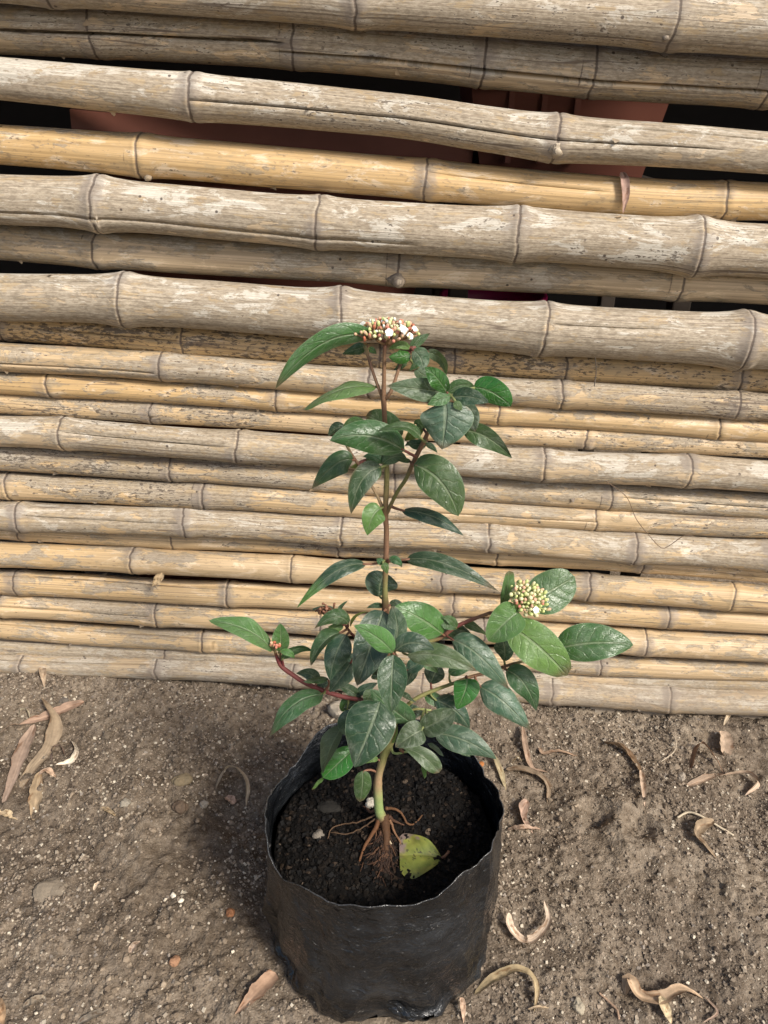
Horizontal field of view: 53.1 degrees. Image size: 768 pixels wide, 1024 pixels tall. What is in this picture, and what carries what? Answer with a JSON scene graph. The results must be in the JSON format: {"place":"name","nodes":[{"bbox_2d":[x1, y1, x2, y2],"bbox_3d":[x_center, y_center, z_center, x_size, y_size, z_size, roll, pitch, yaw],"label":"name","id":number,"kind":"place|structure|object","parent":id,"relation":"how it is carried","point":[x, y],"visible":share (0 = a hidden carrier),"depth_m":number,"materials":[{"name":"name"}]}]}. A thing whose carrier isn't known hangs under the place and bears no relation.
{"place":"outdoors","nodes":[
{"label":"outdoors","id":0,"kind":"place"},
{"bbox_2d":[0,500,90,622],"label":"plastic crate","id":1,"kind":"object","parent":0,"point":[73,571],"visible":0.01,"depth_m":1.04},
{"bbox_2d":[91,477,364,586],"bbox_3d":[-0.195,0.002,1.190,0.390,0.240,0.300,-1,28,-2],"label":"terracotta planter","id":2,"kind":"object","parent":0,"point":[201,578],"depth_m":1.10,"materials":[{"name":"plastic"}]},
{"bbox_2d":[62,345,333,435],"bbox_3d":[-0.185,-0.194,1.086,0.390,0.240,0.300,1,28,3],"label":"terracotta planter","id":3,"kind":"object","parent":2,"relation":"on","point":[261,430],"visible":0.01,"depth_m":1.00,"materials":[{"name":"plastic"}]},
{"bbox_2d":[70,108,472,294],"bbox_3d":[-0.152,-0.373,0.968,0.420,0.215,0.300,-4,29,-17],"label":"terracotta planter","id":4,"kind":"object","parent":3,"relation":"on","point":[85,119],"visible":0.17,"depth_m":0.81,"materials":[{"name":"ceramic"}]},
{"bbox_2d":[0,413,767,1023],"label":"ground","id":5,"kind":"structure","parent":0,"point":[146,877],"depth_m":0.77,"materials":[{"name":"soil"}]},
{"bbox_2d":[0,997,5,1023],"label":"dry leaf","id":6,"kind":"object","parent":5,"relation":"on","point":[2,1012],"visible":1,"depth_m":0.64,"materials":[{"name":"brown plant"}]},
{"bbox_2d":[0,809,17,819],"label":"dry leaf","id":7,"kind":"object","parent":5,"relation":"on","point":[6,813],"visible":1,"depth_m":0.83,"materials":[{"name":"beige plant"}]},
{"bbox_2d":[0,723,24,732],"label":"dry leaf","id":8,"kind":"object","parent":5,"relation":"on","point":[10,725],"visible":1,"depth_m":0.92,"materials":[{"name":"brown plant"}]},
{"bbox_2d":[2,724,35,802],"bbox_3d":[-0.417,0.289,0.878,0.018,0.020,0.109,0,28,0],"label":"dry leaf","id":9,"kind":"object","parent":5,"relation":"on","point":[19,755],"visible":1,"depth_m":0.88,"materials":[{"name":"brown plant"}]},
{"bbox_2d":[22,994,43,1008],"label":"dry leaf","id":10,"kind":"object","parent":5,"relation":"on","point":[32,1000],"visible":1,"depth_m":0.65,"materials":[{"name":"beige plant"}]},
{"bbox_2d":[27,772,42,819],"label":"dry leaf","id":11,"kind":"object","parent":5,"relation":"on","point":[35,798],"visible":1,"depth_m":0.85,"materials":[{"name":"beige plant"}]},
{"bbox_2d":[16,698,62,791],"bbox_3d":[-0.399,0.274,0.894,0.036,0.038,0.142,-2,28,-5],"label":"dry leaf","id":12,"kind":"object","parent":5,"relation":"on","point":[53,733],"visible":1,"depth_m":0.91,"materials":[{"name":"brown plant"}]},
{"bbox_2d":[39,667,45,686],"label":"dry leaf","id":13,"kind":"object","parent":5,"relation":"on","point":[42,672],"visible":1,"depth_m":0.98,"materials":[{"name":"beige plant"}]},
{"bbox_2d":[39,767,55,777],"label":"dry leaf","id":14,"kind":"object","parent":5,"relation":"on","point":[49,771],"visible":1,"depth_m":0.87,"materials":[{"name":"brown plant"}]},
{"bbox_2d":[33,876,67,902],"bbox_3d":[-0.322,0.368,0.747,0.037,0.012,0.031,0,28,0],"label":"stone","id":15,"kind":"object","parent":5,"relation":"on","point":[43,890],"visible":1,"depth_m":0.74,"materials":[{"name":"grey stone"}]},
{"bbox_2d":[20,700,83,723],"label":"dry leaf","id":16,"kind":"object","parent":5,"relation":"on","point":[62,708],"visible":1,"depth_m":0.94,"materials":[{"name":"brown plant"}]},
{"bbox_2d":[50,744,64,760],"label":"dry leaf","id":17,"kind":"object","parent":5,"relation":"on","point":[51,756],"visible":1,"depth_m":0.90,"materials":[{"name":"brown plant"}]},
{"bbox_2d":[58,697,68,702],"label":"stone","id":18,"kind":"object","parent":5,"relation":"on","point":[63,699],"visible":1,"depth_m":0.95,"materials":[{"name":"grey stone"}]},
{"bbox_2d":[56,741,78,764],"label":"dry leaf","id":19,"kind":"object","parent":5,"relation":"on","point":[72,758],"visible":1,"depth_m":0.88,"materials":[{"name":"beige plant"}]},
{"bbox_2d":[77,1008,107,1023],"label":"dry leaf","id":20,"kind":"object","parent":5,"relation":"on","point":[89,1016],"visible":1,"depth_m":0.64,"materials":[{"name":"beige plant"}]},
{"bbox_2d":[93,881,100,889],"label":"dry leaf","id":21,"kind":"object","parent":5,"relation":"on","point":[95,885],"visible":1,"depth_m":0.75,"materials":[{"name":"beige plant"}]},
{"bbox_2d":[101,730,111,740],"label":"stone","id":22,"kind":"object","parent":5,"relation":"on","point":[106,735],"visible":1,"depth_m":0.91,"materials":[{"name":"grey stone"}]},
{"bbox_2d":[99,806,115,815],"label":"dry leaf","id":23,"kind":"object","parent":5,"relation":"on","point":[108,809],"visible":1,"depth_m":0.82,"materials":[{"name":"brown plant"}]},
{"bbox_2d":[120,798,130,806],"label":"stone","id":24,"kind":"object","parent":5,"relation":"on","point":[125,802],"visible":1,"depth_m":0.82,"materials":[{"name":"grey stone"}]},
{"bbox_2d":[128,941,139,952],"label":"dry leaf","id":25,"kind":"object","parent":5,"relation":"on","point":[132,946],"visible":1,"depth_m":0.69,"materials":[{"name":"beige plant"}]},
{"bbox_2d":[169,955,180,966],"bbox_3d":[-0.187,0.401,0.686,0.010,0.007,0.010,0,28,0],"label":"stone","id":26,"kind":"object","parent":5,"relation":"on","point":[174,961],"visible":1,"depth_m":0.68,"materials":[{"name":"orange stone"}]},
{"bbox_2d":[172,800,188,814],"bbox_3d":[-0.220,0.318,0.827,0.018,0.012,0.014,0,28,0],"label":"stone","id":27,"kind":"object","parent":5,"relation":"on","point":[179,807],"visible":1,"depth_m":0.82,"materials":[{"name":"brown stone"}]},
{"bbox_2d":[171,773,192,786],"bbox_3d":[-0.226,0.299,0.856,0.024,0.011,0.016,0,28,0],"label":"stone","id":28,"kind":"object","parent":5,"relation":"on","point":[182,779],"visible":1,"depth_m":0.85,"materials":[{"name":"beige stone"}]},
{"bbox_2d":[199,800,208,807],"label":"stone","id":29,"kind":"object","parent":5,"relation":"on","point":[203,804],"visible":1,"depth_m":0.83,"materials":[{"name":"grey stone"}]},
{"bbox_2d":[226,908,234,916],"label":"stone","id":30,"kind":"object","parent":5,"relation":"on","point":[230,912],"visible":1,"depth_m":0.72,"materials":[{"name":"brown stone"}]},
{"bbox_2d":[224,795,236,804],"bbox_3d":[-0.169,0.316,0.845,0.014,0.005,0.010,22,35,35],"label":"stone","id":31,"kind":"object","parent":5,"relation":"on","point":[231,799],"visible":1,"depth_m":0.85,"materials":[{"name":"stone"}]},
{"bbox_2d":[216,765,249,805],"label":"dry leaf","id":32,"kind":"object","parent":5,"relation":"on","point":[246,781],"visible":1,"depth_m":0.86,"materials":[{"name":"brown plant"}]},
{"bbox_2d":[235,970,278,1013],"bbox_3d":[-0.109,0.411,0.657,0.016,0.005,0.046,18,33,30],"label":"dry leaf","id":33,"kind":"object","parent":5,"relation":"on","point":[263,984],"visible":1,"depth_m":0.66,"materials":[{"name":"brown plant"}]},
{"bbox_2d":[328,699,348,718],"bbox_3d":[-0.057,0.248,0.959,0.028,0.028,0.026,0,28,0],"label":"stone","id":34,"kind":"object","parent":5,"relation":"on","point":[334,711],"visible":0.51,"depth_m":0.95,"materials":[{"name":"grey stone"}]},
{"bbox_2d":[262,719,503,1023],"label":"nursery bag","id":35,"kind":"object","parent":5,"relation":"on","point":[352,941],"visible":0.94,"depth_m":0.63,"materials":[{"name":"plastic"}]},
{"bbox_2d":[312,829,324,838],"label":"stone","id":36,"kind":"object","parent":35,"relation":"on","point":[318,833],"visible":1,"depth_m":0.67,"materials":[{"name":"stone"}]},
{"bbox_2d":[317,800,340,812],"bbox_3d":[-0.049,0.267,0.694,0.023,0.007,0.014,0,28,0],"label":"stone","id":37,"kind":"object","parent":35,"relation":"on","point":[327,806],"visible":1,"depth_m":0.69,"materials":[{"name":"stone"}]},
{"bbox_2d":[365,797,373,807],"bbox_3d":[-0.012,0.262,0.691,0.009,0.008,0.012,0,28,0],"label":"perlite lump","id":38,"kind":"object","parent":35,"relation":"in","point":[369,803],"visible":0.89,"depth_m":0.69,"materials":[{"name":"stone"}]},
{"bbox_2d":[209,317,632,886],"bbox_3d":[0.030,0.094,0.543,0.318,0.451,0.114,0,28,0],"label":"flowering shrub","id":39,"kind":"object","parent":35,"relation":"on","point":[370,720],"visible":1,"depth_m":0.55,"materials":[{"name":"green plant"}]},
{"bbox_2d":[399,833,449,878],"bbox_3d":[0.034,0.289,0.646,0.043,0.009,0.040,0,28,0],"label":"fallen leaf","id":40,"kind":"object","parent":35,"relation":"in","point":[418,853],"visible":1,"depth_m":0.65,"materials":[{"name":"green plant"}]},
{"bbox_2d":[0,0,767,718],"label":"bamboo fence","id":41,"kind":"object","parent":5,"relation":"on","point":[182,352],"visible":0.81,"depth_m":0.77,"materials":[{"name":"beige wood"}]},
{"bbox_2d":[152,572,163,586],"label":"dry leaf","id":42,"kind":"object","parent":41,"relation":"attached to","point":[158,578],"visible":1,"depth_m":0.91,"materials":[{"name":"beige plant"}]},
{"bbox_2d":[620,172,629,212],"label":"dry leaf","id":43,"kind":"object","parent":41,"relation":"hanging from","point":[625,181],"visible":1,"depth_m":0.70,"materials":[{"name":"plant"}]},
{"bbox_2d":[606,481,693,548],"bbox_3d":[0.285,0.004,0.824,0.102,0.076,0.005,3,28,6],"label":"dry tendril","id":44,"kind":"object","parent":41,"relation":"attached to","point":[642,527],"visible":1,"depth_m":0.83},
{"bbox_2d":[0,54,767,392],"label":"shed back wall","id":45,"kind":"structure","parent":5,"relation":"on","point":[58,116],"depth_m":1.56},
{"bbox_2d":[0,671,767,1023],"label":"soil grains","id":46,"kind":"object","parent":5,"relation":"on","point":[26,967],"visible":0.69,"depth_m":0.79},
{"bbox_2d":[460,998,465,1022],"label":"dry leaf","id":47,"kind":"object","parent":5,"relation":"on","point":[463,1005],"visible":1,"depth_m":0.65,"materials":[{"name":"beige plant"}]},
{"bbox_2d":[494,754,505,789],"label":"dry leaf","id":48,"kind":"object","parent":5,"relation":"on","point":[500,769],"visible":0.88,"depth_m":0.88,"materials":[{"name":"beige plant"}]},
{"bbox_2d":[474,964,547,1011],"bbox_3d":[0.113,0.409,0.665,0.063,0.013,0.034,10,29,17],"label":"dry leaf","id":49,"kind":"object","parent":5,"relation":"on","point":[496,975],"visible":1,"depth_m":0.67,"materials":[{"name":"beige plant"}]},
{"bbox_2d":[427,563,609,646],"bbox_3d":[0.172,0.135,1.064,0.255,0.145,0.033,0,28,0],"label":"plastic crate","id":50,"kind":"object","parent":5,"relation":"on","point":[517,567],"visible":0.06,"depth_m":1.02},
{"bbox_2d":[508,799,539,832],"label":"dry leaf","id":51,"kind":"object","parent":5,"relation":"on","point":[523,806],"visible":1,"depth_m":0.83,"materials":[{"name":"brown plant"}]},
{"bbox_2d":[506,901,551,942],"bbox_3d":[0.136,0.382,0.710,0.044,0.013,0.035,-4,28,-8],"label":"dry leaf","id":52,"kind":"object","parent":5,"relation":"on","point":[538,933],"visible":1,"depth_m":0.71,"materials":[{"name":"beige plant"}]},
{"bbox_2d":[506,765,551,801],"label":"dry leaf","id":53,"kind":"object","parent":5,"relation":"on","point":[532,771],"visible":1,"depth_m":0.88,"materials":[{"name":"brown plant"}]},
{"bbox_2d":[521,727,546,771],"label":"dry leaf","id":54,"kind":"object","parent":5,"relation":"on","point":[526,750],"visible":0.97,"depth_m":0.91,"materials":[{"name":"brown plant"}]},
{"bbox_2d":[539,748,576,755],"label":"dry leaf","id":55,"kind":"object","parent":5,"relation":"on","point":[541,751],"visible":1,"depth_m":0.91,"materials":[{"name":"brown plant"}]},
{"bbox_2d":[571,997,584,1014],"bbox_3d":[0.166,0.422,0.655,0.011,0.008,0.012,-11,30,-20],"label":"stone","id":56,"kind":"object","parent":5,"relation":"on","point":[577,1005],"visible":1,"depth_m":0.65,"materials":[{"name":"beige stone"}]},
{"bbox_2d":[599,992,619,1019],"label":"twig","id":57,"kind":"object","parent":5,"relation":"on","point":[611,1003],"visible":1,"depth_m":0.66,"materials":[{"name":"brown wood"}]},
{"bbox_2d":[604,742,646,805],"bbox_3d":[0.287,0.294,0.879,0.028,0.020,0.107,-4,28,-8],"label":"dry leaf","id":58,"kind":"object","parent":5,"relation":"on","point":[633,758],"visible":1,"depth_m":0.90,"materials":[{"name":"brown plant"}]},
{"bbox_2d":[661,733,676,761],"bbox_3d":[0.345,0.284,0.923,0.011,0.005,0.051,16,32,28],"label":"straw","id":59,"kind":"object","parent":5,"relation":"on","point":[674,749],"visible":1,"depth_m":0.92,"materials":[{"name":"beige plant"}]},
{"bbox_2d":[622,973,718,1023],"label":"dry leaf","id":60,"kind":"object","parent":5,"relation":"on","point":[662,998],"visible":1,"depth_m":0.66,"materials":[{"name":"beige plant"}]},
{"bbox_2d":[669,763,680,770],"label":"stone","id":61,"kind":"object","parent":5,"relation":"on","point":[675,766],"visible":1,"depth_m":0.90,"materials":[{"name":"grey stone"}]},
{"bbox_2d":[677,772,685,780],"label":"stone","id":62,"kind":"object","parent":5,"relation":"on","point":[681,776],"visible":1,"depth_m":0.87,"materials":[{"name":"grey stone"}]},
{"bbox_2d":[694,818,715,857],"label":"dry leaf","id":63,"kind":"object","parent":5,"relation":"on","point":[703,825],"visible":1,"depth_m":0.80,"materials":[{"name":"brown plant"}]},
{"bbox_2d":[676,811,733,835],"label":"twig","id":64,"kind":"object","parent":5,"relation":"on","point":[695,813],"visible":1,"depth_m":0.82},
{"bbox_2d":[689,741,722,771],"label":"dry leaf","id":65,"kind":"object","parent":5,"relation":"on","point":[693,754],"visible":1,"depth_m":0.91,"materials":[{"name":"brown plant"}]},
{"bbox_2d":[687,770,759,794],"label":"dry leaf","id":66,"kind":"object","parent":5,"relation":"on","point":[703,778],"visible":1,"depth_m":0.88,"materials":[{"name":"brown plant"}]},
{"bbox_2d":[719,731,733,754],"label":"dry leaf","id":67,"kind":"object","parent":5,"relation":"on","point":[726,742],"visible":1,"depth_m":0.93,"materials":[{"name":"brown plant"}]},
{"bbox_2d":[724,715,730,724],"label":"dry leaf","id":68,"kind":"object","parent":5,"relation":"on","point":[727,717],"visible":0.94,"depth_m":0.96,"materials":[{"name":"beige plant"}]},
{"bbox_2d":[428,175,690,625],"bbox_3d":[0.216,-0.154,1.120,0.302,0.602,0.332,0,28,0],"label":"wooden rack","id":69,"kind":"object","parent":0,"point":[603,301],"depth_m":0.91,"materials":[{"name":"brown wood"}]},
{"bbox_2d":[439,289,547,300],"bbox_3d":[0.140,-0.218,1.017,0.138,0.140,0.138,0,28,0],"label":"magenta pot","id":70,"kind":"object","parent":69,"relation":"on","point":[497,295],"visible":0.1,"depth_m":1.04,"materials":[{"name":"plastic"}]},
{"bbox_2d":[459,86,667,177],"bbox_3d":[0.203,-0.483,0.915,0.265,0.170,0.270,1,28,2],"label":"terracotta planter","id":71,"kind":"object","parent":69,"relation":"on","point":[621,110],"visible":0.11,"depth_m":0.82,"materials":[{"name":"ceramic"}]}
]}

